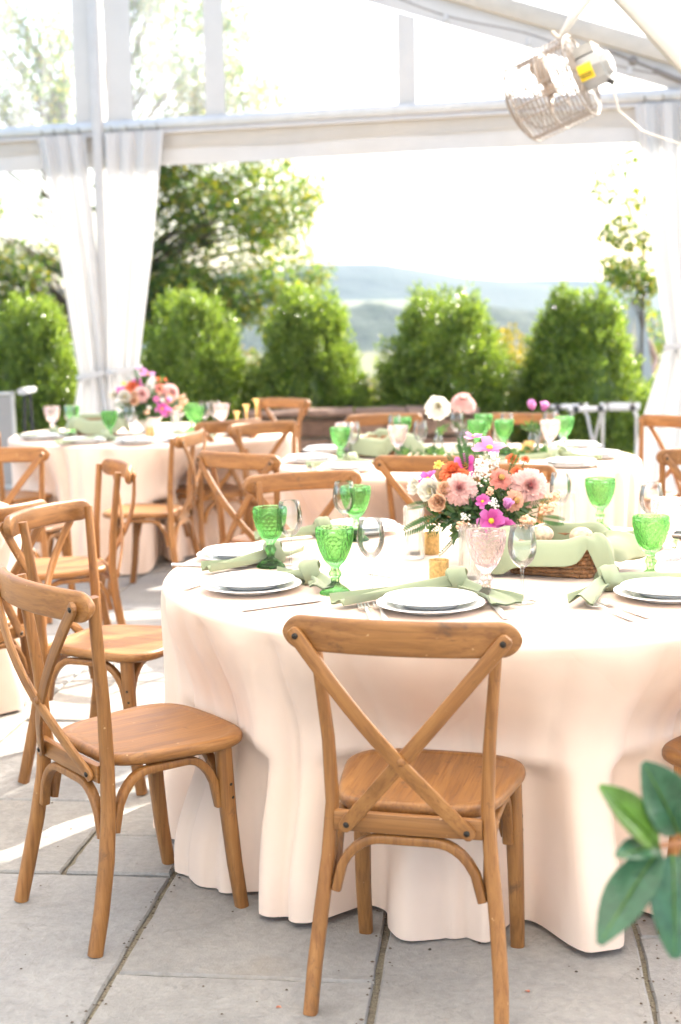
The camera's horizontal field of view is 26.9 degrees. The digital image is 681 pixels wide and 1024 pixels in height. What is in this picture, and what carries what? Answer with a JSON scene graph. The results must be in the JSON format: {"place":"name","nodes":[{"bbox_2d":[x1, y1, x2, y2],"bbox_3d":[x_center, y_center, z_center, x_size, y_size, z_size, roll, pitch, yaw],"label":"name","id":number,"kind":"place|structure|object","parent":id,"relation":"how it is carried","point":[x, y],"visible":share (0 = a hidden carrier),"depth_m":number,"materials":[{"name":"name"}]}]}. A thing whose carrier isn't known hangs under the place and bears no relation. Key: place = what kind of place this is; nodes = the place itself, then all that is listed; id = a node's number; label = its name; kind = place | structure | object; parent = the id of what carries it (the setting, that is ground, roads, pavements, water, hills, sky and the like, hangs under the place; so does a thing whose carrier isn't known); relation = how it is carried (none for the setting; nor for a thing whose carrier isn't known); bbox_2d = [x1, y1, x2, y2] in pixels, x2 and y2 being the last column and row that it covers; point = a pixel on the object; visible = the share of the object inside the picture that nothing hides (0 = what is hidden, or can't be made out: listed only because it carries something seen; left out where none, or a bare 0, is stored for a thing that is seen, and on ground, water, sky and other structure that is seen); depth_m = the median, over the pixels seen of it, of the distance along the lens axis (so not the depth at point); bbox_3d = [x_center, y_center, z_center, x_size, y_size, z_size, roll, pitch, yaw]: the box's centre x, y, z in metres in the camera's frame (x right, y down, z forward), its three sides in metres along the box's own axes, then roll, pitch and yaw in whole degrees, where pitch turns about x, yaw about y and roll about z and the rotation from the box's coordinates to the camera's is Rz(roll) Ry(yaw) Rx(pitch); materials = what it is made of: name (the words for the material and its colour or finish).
{"place":"outdoors","nodes":[
{"label":"outdoors","id":0,"kind":"place"},
{"bbox_2d":[0,263,661,325],"bbox_3d":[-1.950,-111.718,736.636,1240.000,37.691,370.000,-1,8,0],"label":"hills","id":1,"kind":"structure","parent":0,"point":[365,281],"depth_m":722.84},
{"bbox_2d":[3,302,664,355],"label":"forest ridge","id":2,"kind":"structure","parent":0,"point":[370,322],"depth_m":330.00,"materials":[{"name":"green plant"}]},
{"bbox_2d":[5,346,663,453],"bbox_3d":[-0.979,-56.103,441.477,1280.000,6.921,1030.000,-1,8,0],"label":"ground","id":3,"kind":"structure","parent":0,"point":[367,359],"depth_m":244.25,"materials":[{"name":"green plant"}]},
{"bbox_2d":[0,0,75,343],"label":"broadleaf tree","id":4,"kind":"object","parent":3,"relation":"on","point":[57,103],"visible":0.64,"depth_m":23.58,"materials":[{"name":"green plant"}]},
{"bbox_2d":[0,281,78,434],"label":"boxwood bush","id":5,"kind":"object","parent":3,"relation":"on","point":[36,346],"visible":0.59,"depth_m":12.96,"materials":[{"name":"green plant"}]},
{"bbox_2d":[139,278,254,422],"bbox_3d":[-1.379,-1.172,13.232,1.227,1.997,1.345,1,8,15],"label":"boxwood bush","id":6,"kind":"object","parent":3,"relation":"on","point":[191,353],"visible":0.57,"depth_m":12.93,"materials":[{"name":"green plant"}]},
{"bbox_2d":[90,0,337,345],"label":"broadleaf tree","id":7,"kind":"object","parent":3,"relation":"on","point":[198,230],"visible":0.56,"depth_m":22.98,"materials":[{"name":"green plant"}]},
{"bbox_2d":[238,270,377,418],"bbox_3d":[-0.268,-1.234,13.318,1.323,2.061,1.474,4,9,31],"label":"boxwood bush","id":8,"kind":"object","parent":3,"relation":"on","point":[300,359],"visible":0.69,"depth_m":12.99,"materials":[{"name":"green plant"}]},
{"bbox_2d":[368,278,526,443],"bbox_3d":[0.999,-1.204,13.319,1.495,1.952,1.577,-2,8,-9],"label":"boxwood bush","id":9,"kind":"object","parent":3,"relation":"on","point":[449,352],"visible":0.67,"depth_m":12.92,"materials":[{"name":"green plant"}]},
{"bbox_2d":[494,322,536,441],"bbox_3d":[2.102,-1.433,18.959,1.716,2.169,1.461,-1,8,0],"label":"shrub","id":10,"kind":"object","parent":3,"relation":"on","point":[512,335],"visible":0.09,"depth_m":18.73,"materials":[{"name":"green plant"}]},
{"bbox_2d":[508,275,654,454],"bbox_3d":[2.202,-1.220,13.276,1.452,1.954,1.520,-5,9,-28],"label":"boxwood bush","id":11,"kind":"object","parent":3,"relation":"on","point":[583,353],"visible":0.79,"depth_m":12.90,"materials":[{"name":"green plant"}]},
{"bbox_2d":[582,143,658,400],"bbox_3d":[3.281,-2.169,15.909,1.160,3.918,1.098,-1,8,0],"label":"sapling","id":12,"kind":"object","parent":3,"relation":"on","point":[620,278],"visible":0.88,"depth_m":15.72,"materials":[{"name":"green plant"}]},
{"bbox_2d":[604,302,665,374],"bbox_3d":[4.621,-2.020,22.939,2.285,2.754,1.558,-1,8,0],"label":"shrub","id":13,"kind":"object","parent":3,"relation":"on","point":[658,349],"visible":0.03,"depth_m":22.65,"materials":[{"name":"green plant"}]},
{"bbox_2d":[0,488,680,1023],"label":"terrace","id":14,"kind":"structure","parent":0,"point":[248,964],"depth_m":3.37,"materials":[{"name":"grey stone"}]},
{"bbox_2d":[0,391,15,487],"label":"panel screen","id":15,"kind":"object","parent":14,"relation":"on","point":[7,420],"visible":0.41,"depth_m":11.99,"materials":[{"name":"grey fabric"}]},
{"bbox_2d":[0,502,29,713],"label":"banquet table","id":16,"kind":"object","parent":14,"relation":"on","point":[14,696],"visible":0.2,"depth_m":5.46,"materials":[{"name":"fabric"}]},
{"bbox_2d":[17,387,35,432],"bbox_3d":[-2.618,-0.580,12.028,0.123,0.940,0.360,-1,8,0],"label":"tray stand","id":17,"kind":"object","parent":14,"relation":"on","point":[25,391],"visible":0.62,"depth_m":11.98,"materials":[{"name":"white"}]},
{"bbox_2d":[0,435,53,557],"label":"cross back chair","id":18,"kind":"object","parent":14,"relation":"on","point":[22,496],"visible":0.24,"depth_m":8.50,"materials":[{"name":"brown wood"}]},
{"bbox_2d":[0,499,54,740],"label":"cross back chair","id":19,"kind":"object","parent":14,"relation":"on","point":[16,628],"visible":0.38,"depth_m":4.91,"materials":[{"name":"brown wood"}]},
{"bbox_2d":[0,447,75,623],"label":"cross back chair","id":20,"kind":"object","parent":14,"relation":"on","point":[37,456],"visible":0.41,"depth_m":7.01,"materials":[{"name":"brown wood"}]},
{"bbox_2d":[27,458,135,663],"bbox_3d":[-1.163,0.238,6.144,0.533,0.891,0.503,-4,8,-21],"label":"cross back chair","id":21,"kind":"object","parent":14,"relation":"on","point":[70,568],"visible":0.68,"depth_m":6.06,"materials":[{"name":"brown wood"}]},
{"bbox_2d":[0,499,163,795],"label":"cross back chair","id":22,"kind":"object","parent":14,"relation":"on","point":[126,647],"visible":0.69,"depth_m":4.63,"materials":[{"name":"brown wood"}]},
{"bbox_2d":[0,567,248,957],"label":"cross back chair","id":23,"kind":"object","parent":14,"relation":"on","point":[157,739],"visible":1,"depth_m":3.52,"materials":[{"name":"brown wood"}]},
{"bbox_2d":[8,423,297,574],"bbox_3d":[-1.194,-0.134,9.247,1.899,0.761,1.890,-1,8,0],"label":"banquet table","id":24,"kind":"object","parent":14,"relation":"on","point":[70,470],"visible":0.35,"depth_m":8.43,"materials":[{"name":"fabric"}]},
{"bbox_2d":[75,418,116,435],"bbox_3d":[-1.560,-0.541,9.087,0.289,0.106,0.205,-3,8,-12],"label":"bread basket","id":25,"kind":"object","parent":24,"relation":"on","point":[79,433],"visible":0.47,"depth_m":9.01,"materials":[{"name":"wicker"}]},
{"bbox_2d":[65,414,130,434],"bbox_3d":[-1.551,-0.561,9.086,0.424,0.126,0.283,-2,8,-10],"label":"basket liner","id":26,"kind":"object","parent":25,"relation":"in","point":[80,423],"visible":0.75,"depth_m":8.96,"materials":[{"name":"green fabric"}]},
{"bbox_2d":[109,366,192,432],"bbox_3d":[-1.257,-0.726,9.188,0.444,0.429,0.530,7,11,44],"label":"flower arrangement","id":27,"kind":"object","parent":24,"relation":"on","point":[159,399],"visible":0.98,"depth_m":9.14,"materials":[{"name":"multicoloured plant"}]},
{"bbox_2d":[102,428,207,596],"bbox_3d":[-1.025,-0.002,7.862,0.533,0.891,0.503,1,8,11],"label":"cross back chair","id":28,"kind":"object","parent":14,"relation":"on","point":[178,515],"visible":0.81,"depth_m":7.74,"materials":[{"name":"brown wood"}]},
{"bbox_2d":[166,418,260,559],"bbox_3d":[-0.803,-0.136,8.797,0.503,0.891,0.533,-8,10,-39],"label":"cross back chair","id":29,"kind":"object","parent":14,"relation":"on","point":[228,491],"visible":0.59,"depth_m":8.59,"materials":[{"name":"brown wood"}]},
{"bbox_2d":[196,451,281,543],"bbox_3d":[-0.336,0.141,6.745,0.503,0.891,0.533,5,10,36],"label":"cross back chair","id":30,"kind":"object","parent":14,"relation":"on","point":[263,463],"visible":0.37,"depth_m":6.53,"materials":[{"name":"brown wood"}]},
{"bbox_2d":[226,420,298,534],"bbox_3d":[-0.319,-0.065,8.225,0.503,0.891,0.533,-7,10,-36],"label":"cross back chair","id":31,"kind":"object","parent":14,"relation":"on","point":[236,432],"visible":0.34,"depth_m":8.33,"materials":[{"name":"brown wood"}]},
{"bbox_2d":[258,398,310,453],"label":"cross back chair","id":32,"kind":"object","parent":14,"relation":"on","point":[302,405],"visible":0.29,"depth_m":10.71,"materials":[{"name":"brown wood"}]},
{"bbox_2d":[242,470,361,539],"bbox_3d":[-0.066,0.311,5.483,0.503,0.891,0.533,-4,8,-20],"label":"cross back chair","id":33,"kind":"object","parent":14,"relation":"on","point":[256,487],"visible":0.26,"depth_m":5.65,"materials":[{"name":"brown wood"}]},
{"bbox_2d":[0,0,680,410],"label":"marquee","id":34,"kind":"object","parent":14,"relation":"on","point":[404,124],"visible":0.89,"depth_m":10.57,"materials":[{"name":"metal"}]},
{"bbox_2d":[37,128,108,414],"bbox_3d":[-2.075,-1.534,11.300,0.620,2.948,0.188,1,8,11],"label":"curtain","id":35,"kind":"object","parent":34,"relation":"hanging from","point":[64,159],"visible":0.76,"depth_m":11.24,"materials":[{"name":"fabric"}]},
{"bbox_2d":[105,123,162,423],"bbox_3d":[-1.597,-1.526,11.185,0.567,2.948,0.188,1,8,11],"label":"curtain","id":36,"kind":"object","parent":34,"relation":"hanging from","point":[133,160],"visible":0.7,"depth_m":11.10,"materials":[{"name":"fabric"}]},
{"bbox_2d":[402,0,659,86],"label":"string light","id":37,"kind":"object","parent":34,"relation":"hanging from","point":[528,42],"visible":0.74,"depth_m":10.07,"materials":[{"name":"white plastic"}]},
{"bbox_2d":[502,0,680,144],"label":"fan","id":38,"kind":"object","parent":34,"relation":"hanging from","point":[590,65],"visible":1,"depth_m":6.95},
{"bbox_2d":[634,94,680,492],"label":"curtain","id":39,"kind":"object","parent":34,"relation":"hanging from","point":[661,163],"visible":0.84,"depth_m":10.02,"materials":[{"name":"fabric"}]},
{"bbox_2d":[243,405,479,453],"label":"stone wall","id":40,"kind":"structure","parent":14,"relation":"on","point":[317,424],"depth_m":12.28,"materials":[{"name":"stone"}]},
{"bbox_2d":[344,413,422,434],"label":"cross back chair","id":41,"kind":"object","parent":14,"relation":"on","point":[375,419],"visible":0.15,"depth_m":8.88,"materials":[{"name":"brown wood"}]},
{"bbox_2d":[282,614,525,1023],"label":"cross back chair","id":42,"kind":"object","parent":14,"relation":"on","point":[413,792],"visible":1,"depth_m":3.00,"materials":[{"name":"brown wood"}]},
{"bbox_2d":[153,523,680,952],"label":"banquet table","id":43,"kind":"object","parent":14,"relation":"on","point":[589,700],"visible":0.54,"depth_m":3.47,"materials":[{"name":"fabric"}]},
{"bbox_2d":[196,549,283,559],"bbox_3d":[-0.303,0.135,4.344,0.274,0.020,0.274,-1,8,0],"label":"dinner plate","id":44,"kind":"object","parent":43,"relation":"on","point":[201,554],"visible":0.22,"depth_m":4.32,"materials":[{"name":"white ceramic"}]},
{"bbox_2d":[202,543,263,558],"bbox_3d":[-0.303,0.122,4.342,0.238,0.020,0.238,-1,8,0],"label":"salad plate","id":45,"kind":"object","parent":44,"relation":"on","point":[230,550],"visible":0.66,"depth_m":4.39,"materials":[{"name":"white ceramic"}]},
{"bbox_2d":[201,577,301,595],"bbox_3d":[-0.241,0.201,3.853,0.274,0.020,0.274,-1,8,0],"label":"dinner plate","id":46,"kind":"object","parent":43,"relation":"on","point":[207,585],"visible":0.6,"depth_m":3.80,"materials":[{"name":"white ceramic"}]},
{"bbox_2d":[207,570,294,589],"bbox_3d":[-0.242,0.189,3.852,0.238,0.020,0.238,-1,8,0],"label":"salad plate","id":47,"kind":"object","parent":46,"relation":"on","point":[252,580],"visible":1,"depth_m":3.88,"materials":[{"name":"white ceramic"}]},
{"bbox_2d":[201,540,303,571],"bbox_3d":[-0.246,0.124,4.227,0.102,0.068,0.398,5,10,39],"label":"napkin","id":48,"kind":"object","parent":43,"relation":"on","point":[281,554],"visible":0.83,"depth_m":4.18,"materials":[{"name":"green fabric"}]},
{"bbox_2d":[252,505,286,568],"bbox_3d":[-0.207,0.074,4.194,0.102,0.179,0.102,-6,9,-30],"label":"green goblet","id":49,"kind":"object","parent":43,"relation":"on","point":[267,520],"visible":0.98,"depth_m":4.17,"materials":[{"name":"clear glass"}]},
{"bbox_2d":[278,500,301,568],"bbox_3d":[-0.149,0.065,4.183,0.074,0.198,0.074,-1,8,0],"label":"wine glass","id":50,"kind":"object","parent":43,"relation":"on","point":[296,529],"visible":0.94,"depth_m":4.16,"materials":[{"name":"clear glass"}]},
{"bbox_2d":[269,559,333,589],"bbox_3d":[-0.089,0.168,3.891,0.117,0.068,0.300,-6,9,-31],"label":"napkin","id":51,"kind":"object","parent":43,"relation":"on","point":[309,572],"visible":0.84,"depth_m":3.90,"materials":[{"name":"green fabric"}]},
{"bbox_2d":[254,516,364,539],"bbox_3d":[-0.109,0.060,4.673,0.334,0.068,0.187,-4,8,-20],"label":"napkin","id":52,"kind":"object","parent":43,"relation":"on","point":[310,529],"visible":0.31,"depth_m":4.72,"materials":[{"name":"green fabric"}]},
{"bbox_2d":[315,524,353,595],"bbox_3d":[-0.015,0.129,3.775,0.102,0.179,0.102,0,8,5],"label":"green goblet","id":53,"kind":"object","parent":43,"relation":"on","point":[334,542],"visible":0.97,"depth_m":3.75,"materials":[{"name":"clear glass"}]},
{"bbox_2d":[340,484,370,541],"bbox_3d":[0.050,0.004,4.665,0.102,0.179,0.102,-3,8,-14],"label":"green goblet","id":54,"kind":"object","parent":43,"relation":"on","point":[358,495],"visible":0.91,"depth_m":4.63,"materials":[{"name":"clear glass"}]},
{"bbox_2d":[357,517,384,588],"bbox_3d":[0.081,0.116,3.787,0.074,0.198,0.074,-1,8,0],"label":"wine glass","id":55,"kind":"object","parent":43,"relation":"on","point":[367,554],"visible":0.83,"depth_m":3.77,"materials":[{"name":"clear glass"}]},
{"bbox_2d":[327,562,419,577],"bbox_3d":[0.093,0.168,4.122,0.280,0.002,0.100,7,11,44],"label":"menu card","id":56,"kind":"object","parent":43,"relation":"on","point":[375,570],"visible":0.93,"depth_m":4.11,"materials":[{"name":"white paper"}]},
{"bbox_2d":[364,523,401,535],"bbox_3d":[0.071,0.059,4.844,0.274,0.020,0.274,-1,8,0],"label":"dinner plate","id":57,"kind":"object","parent":43,"relation":"on","point":[389,528],"visible":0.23,"depth_m":4.80,"materials":[{"name":"white ceramic"}]},
{"bbox_2d":[331,518,395,531],"bbox_3d":[0.071,0.046,4.842,0.238,0.020,0.238,-1,8,0],"label":"salad plate","id":58,"kind":"object","parent":57,"relation":"on","point":[370,524],"visible":0.44,"depth_m":4.89,"materials":[{"name":"white ceramic"}]},
{"bbox_2d":[330,566,523,605],"bbox_3d":[0.210,0.204,3.594,0.415,0.068,0.312,-5,9,-26],"label":"napkin","id":59,"kind":"object","parent":43,"relation":"on","point":[456,577],"visible":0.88,"depth_m":3.66,"materials":[{"name":"green fabric"}]},
{"bbox_2d":[376,596,484,615],"bbox_3d":[0.226,0.233,3.566,0.274,0.020,0.274,-1,8,0],"label":"dinner plate","id":60,"kind":"object","parent":43,"relation":"on","point":[385,604],"visible":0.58,"depth_m":3.51,"materials":[{"name":"white ceramic"}]},
{"bbox_2d":[383,587,477,609],"bbox_3d":[0.226,0.221,3.564,0.238,0.020,0.238,-1,8,0],"label":"salad plate","id":61,"kind":"object","parent":60,"relation":"on","point":[429,598],"visible":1,"depth_m":3.59,"materials":[{"name":"white ceramic"}]},
{"bbox_2d":[422,531,439,554],"bbox_3d":[0.279,0.096,4.385,0.057,0.066,0.057,-1,8,0],"label":"votive holder","id":62,"kind":"object","parent":43,"relation":"on","point":[431,545],"visible":0.91,"depth_m":4.36,"materials":[{"name":"gold metal"}]},
{"bbox_2d":[429,558,448,578],"bbox_3d":[0.270,0.163,3.900,0.057,0.066,0.057,-1,8,0],"label":"votive holder","id":63,"kind":"object","parent":43,"relation":"on","point":[438,567],"visible":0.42,"depth_m":3.88,"materials":[{"name":"gold metal"}]},
{"bbox_2d":[401,431,564,560],"bbox_3d":[0.403,-0.041,4.203,0.473,0.383,0.396,-2,8,-10],"label":"flower arrangement","id":64,"kind":"object","parent":43,"relation":"on","point":[504,498],"visible":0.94,"depth_m":4.15,"materials":[{"name":"pink plant"}]},
{"bbox_2d":[466,527,506,602],"bbox_3d":[0.374,0.137,3.654,0.104,0.182,0.104,0,8,5],"label":"pink goblet","id":65,"kind":"object","parent":43,"relation":"on","point":[486,546],"visible":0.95,"depth_m":3.62,"materials":[{"name":"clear glass"}]},
{"bbox_2d":[508,524,536,604],"bbox_3d":[0.462,0.133,3.619,0.074,0.198,0.074,-1,8,0],"label":"wine glass","id":66,"kind":"object","parent":43,"relation":"on","point":[519,563],"visible":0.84,"depth_m":3.60,"materials":[{"name":"clear glass"}]},
{"bbox_2d":[510,533,607,578],"bbox_3d":[0.617,0.120,4.040,0.289,0.106,0.205,2,9,24],"label":"bread basket","id":67,"kind":"object","parent":43,"relation":"on","point":[584,567],"visible":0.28,"depth_m":3.95,"materials":[{"name":"wicker"}]},
{"bbox_2d":[491,522,645,574],"bbox_3d":[0.631,0.102,4.026,0.446,0.127,0.282,2,9,24],"label":"basket liner","id":68,"kind":"object","parent":67,"relation":"in","point":[559,550],"visible":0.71,"depth_m":3.93,"materials":[{"name":"green fabric"}]},
{"bbox_2d":[585,477,615,529],"bbox_3d":[0.870,-0.024,4.764,0.102,0.179,0.102,2,8,21],"label":"green goblet","id":69,"kind":"object","parent":43,"relation":"on","point":[600,491],"visible":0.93,"depth_m":4.73,"materials":[{"name":"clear glass"}]},
{"bbox_2d":[567,564,680,605],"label":"napkin","id":70,"kind":"object","parent":43,"relation":"on","point":[608,577],"visible":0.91,"depth_m":3.73,"materials":[{"name":"green fabric"}]},
{"bbox_2d":[613,585,680,603],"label":"dinner plate","id":71,"kind":"object","parent":43,"relation":"on","point":[619,590],"visible":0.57,"depth_m":3.60,"materials":[{"name":"white ceramic"}]},
{"bbox_2d":[620,577,680,598],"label":"salad plate","id":72,"kind":"object","parent":71,"relation":"on","point":[663,587],"visible":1,"depth_m":3.69,"materials":[{"name":"white ceramic"}]},
{"bbox_2d":[632,513,669,571],"bbox_3d":[0.847,0.099,3.882,0.102,0.179,0.102,3,9,28],"label":"green goblet","id":73,"kind":"object","parent":43,"relation":"on","point":[650,530],"visible":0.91,"depth_m":3.85,"materials":[{"name":"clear glass"}]},
{"bbox_2d":[650,496,680,560],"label":"pink goblet","id":74,"kind":"object","parent":43,"relation":"on","point":[670,506],"visible":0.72,"depth_m":4.18,"materials":[{"name":"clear glass"}]},
{"bbox_2d":[373,455,484,523],"bbox_3d":[0.434,0.160,6.509,0.503,0.891,0.533,0,8,10],"label":"cross back chair","id":75,"kind":"object","parent":14,"relation":"on","point":[385,465],"visible":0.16,"depth_m":6.24,"materials":[{"name":"brown wood"}]},
{"bbox_2d":[279,443,643,528],"bbox_3d":[0.595,0.104,7.304,1.930,0.761,1.872,-1,8,0],"label":"banquet table","id":76,"kind":"object","parent":14,"relation":"on","point":[623,507],"visible":0.19,"depth_m":6.68,"materials":[{"name":"fabric"}]},
{"bbox_2d":[305,452,372,467],"bbox_3d":[0.006,-0.248,6.882,0.334,0.068,0.187,-4,8,-20],"label":"napkin","id":77,"kind":"object","parent":76,"relation":"on","point":[351,457],"visible":0.58,"depth_m":6.92,"materials":[{"name":"green fabric"}]},
{"bbox_2d":[330,426,349,458],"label":"green goblet","id":78,"kind":"object","parent":76,"relation":"on","point":[340,435],"visible":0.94,"depth_m":7.09,"materials":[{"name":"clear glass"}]},
{"bbox_2d":[317,465,373,471],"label":"dinner plate","id":79,"kind":"object","parent":76,"relation":"on","point":[362,469],"visible":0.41,"depth_m":6.74,"materials":[{"name":"white ceramic"}]},
{"bbox_2d":[321,462,370,469],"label":"salad plate","id":80,"kind":"object","parent":79,"relation":"on","point":[346,465],"visible":0.98,"depth_m":6.77,"materials":[{"name":"white ceramic"}]},
{"bbox_2d":[357,435,395,457],"bbox_3d":[0.213,-0.342,7.423,0.289,0.106,0.205,5,10,38],"label":"bread basket","id":81,"kind":"object","parent":76,"relation":"on","point":[392,452],"visible":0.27,"depth_m":7.43,"materials":[{"name":"wicker"}]},
{"bbox_2d":[347,429,425,456],"bbox_3d":[0.220,-0.361,7.415,0.425,0.126,0.283,5,10,38],"label":"basket liner","id":82,"kind":"object","parent":81,"relation":"in","point":[370,446],"visible":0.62,"depth_m":7.32,"materials":[{"name":"green fabric"}]},
{"bbox_2d":[388,424,407,453],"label":"pink goblet","id":83,"kind":"object","parent":76,"relation":"on","point":[397,433],"visible":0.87,"depth_m":7.10,"materials":[{"name":"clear glass"}]},
{"bbox_2d":[424,396,450,448],"bbox_3d":[0.511,-0.456,7.457,0.139,0.308,0.136,-1,8,0],"label":"flower","id":84,"kind":"object","parent":76,"relation":"on","point":[436,407],"visible":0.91,"depth_m":7.44,"materials":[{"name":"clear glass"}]},
{"bbox_2d":[450,392,475,445],"bbox_3d":[0.662,-0.494,7.713,0.152,0.308,0.146,-1,8,0],"label":"flower","id":85,"kind":"object","parent":76,"relation":"on","point":[464,402],"visible":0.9,"depth_m":7.67,"materials":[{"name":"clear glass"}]},
{"bbox_2d":[467,419,486,452],"bbox_3d":[0.713,-0.392,7.438,0.102,0.179,0.102,-5,9,-26],"label":"green goblet","id":86,"kind":"object","parent":76,"relation":"on","point":[478,426],"visible":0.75,"depth_m":7.40,"materials":[{"name":"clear glass"}]},
{"bbox_2d":[494,419,513,452],"bbox_3d":[0.853,-0.391,7.418,0.102,0.179,0.102,2,9,23],"label":"green goblet","id":87,"kind":"object","parent":76,"relation":"on","point":[503,428],"visible":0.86,"depth_m":7.38,"materials":[{"name":"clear glass"}]},
{"bbox_2d":[479,447,565,464],"bbox_3d":[0.878,-0.266,6.901,0.415,0.068,0.312,-1,8,4],"label":"napkin","id":88,"kind":"object","parent":76,"relation":"on","point":[552,452],"visible":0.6,"depth_m":7.00,"materials":[{"name":"green fabric"}]},
{"bbox_2d":[540,419,559,452],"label":"pink goblet","id":89,"kind":"object","parent":76,"relation":"on","point":[550,428],"visible":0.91,"depth_m":7.28,"materials":[{"name":"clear glass"}]},
{"bbox_2d":[555,416,573,446],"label":"green goblet","id":90,"kind":"object","parent":76,"relation":"on","point":[566,425],"visible":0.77,"depth_m":7.54,"materials":[{"name":"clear glass"}]},
{"bbox_2d":[434,463,557,523],"bbox_3d":[0.611,0.277,5.639,0.503,0.891,0.533,0,8,7],"label":"cross back chair","id":91,"kind":"object","parent":14,"relation":"on","point":[546,470],"visible":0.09,"depth_m":5.78,"materials":[{"name":"brown wood"}]},
{"bbox_2d":[487,413,559,443],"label":"cross back chair","id":92,"kind":"object","parent":14,"relation":"on","point":[519,418],"visible":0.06,"depth_m":8.73,"materials":[{"name":"brown wood"}]},
{"bbox_2d":[550,403,606,447],"bbox_3d":[2.011,-0.548,12.044,0.340,0.722,0.428,-3,8,-14],"label":"tray stand","id":93,"kind":"object","parent":14,"relation":"on","point":[585,408],"visible":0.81,"depth_m":11.98,"materials":[{"name":"white metal"}]},
{"bbox_2d":[600,402,639,455],"bbox_3d":[2.371,-0.561,12.093,0.340,0.722,0.428,1,8,12],"label":"tray stand","id":94,"kind":"object","parent":14,"relation":"on","point":[634,407],"visible":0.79,"depth_m":11.98,"materials":[{"name":"white wood"}]},
{"bbox_2d":[596,760,680,958],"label":"potted magnolia","id":95,"kind":"object","parent":14,"relation":"on","point":[644,875],"visible":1,"depth_m":1.83,"materials":[{"name":"green plant"}]},
{"bbox_2d":[638,414,680,510],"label":"cross back chair","id":96,"kind":"object","parent":14,"relation":"on","point":[650,421],"visible":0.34,"depth_m":8.38,"materials":[{"name":"brown wood"}]},
{"bbox_2d":[656,448,680,495],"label":"cross back chair","id":97,"kind":"object","parent":14,"relation":"on","point":[670,459],"visible":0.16,"depth_m":6.33,"materials":[{"name":"brown wood"}]},
{"bbox_2d":[662,736,680,856],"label":"cross back chair","id":98,"kind":"object","parent":14,"relation":"on","point":[671,752],"visible":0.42,"depth_m":3.38,"materials":[{"name":"brown wood"}]},
{"bbox_2d":[0,0,680,292],"label":"sky","id":99,"kind":"structure","parent":0,"point":[523,213],"materials":[{"name":"white"}]},
{"bbox_2d":[330,300,437,307],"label":"hill field","id":100,"kind":"structure","parent":0,"point":[398,303],"depth_m":582.78,"materials":[{"name":"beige plant"}]},
{"bbox_2d":[508,279,655,291],"bbox_3d":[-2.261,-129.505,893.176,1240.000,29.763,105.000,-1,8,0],"label":"distant hills","id":101,"kind":"structure","parent":0,"point":[580,282],"depth_m":907.64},
{"bbox_2d":[627,297,652,392],"bbox_3d":[3.750,-1.725,18.093,0.540,1.990,0.839,-1,8,0],"label":"easel","id":102,"kind":"object","parent":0,"point":[634,328],"visible":0.21,"depth_m":17.80,"materials":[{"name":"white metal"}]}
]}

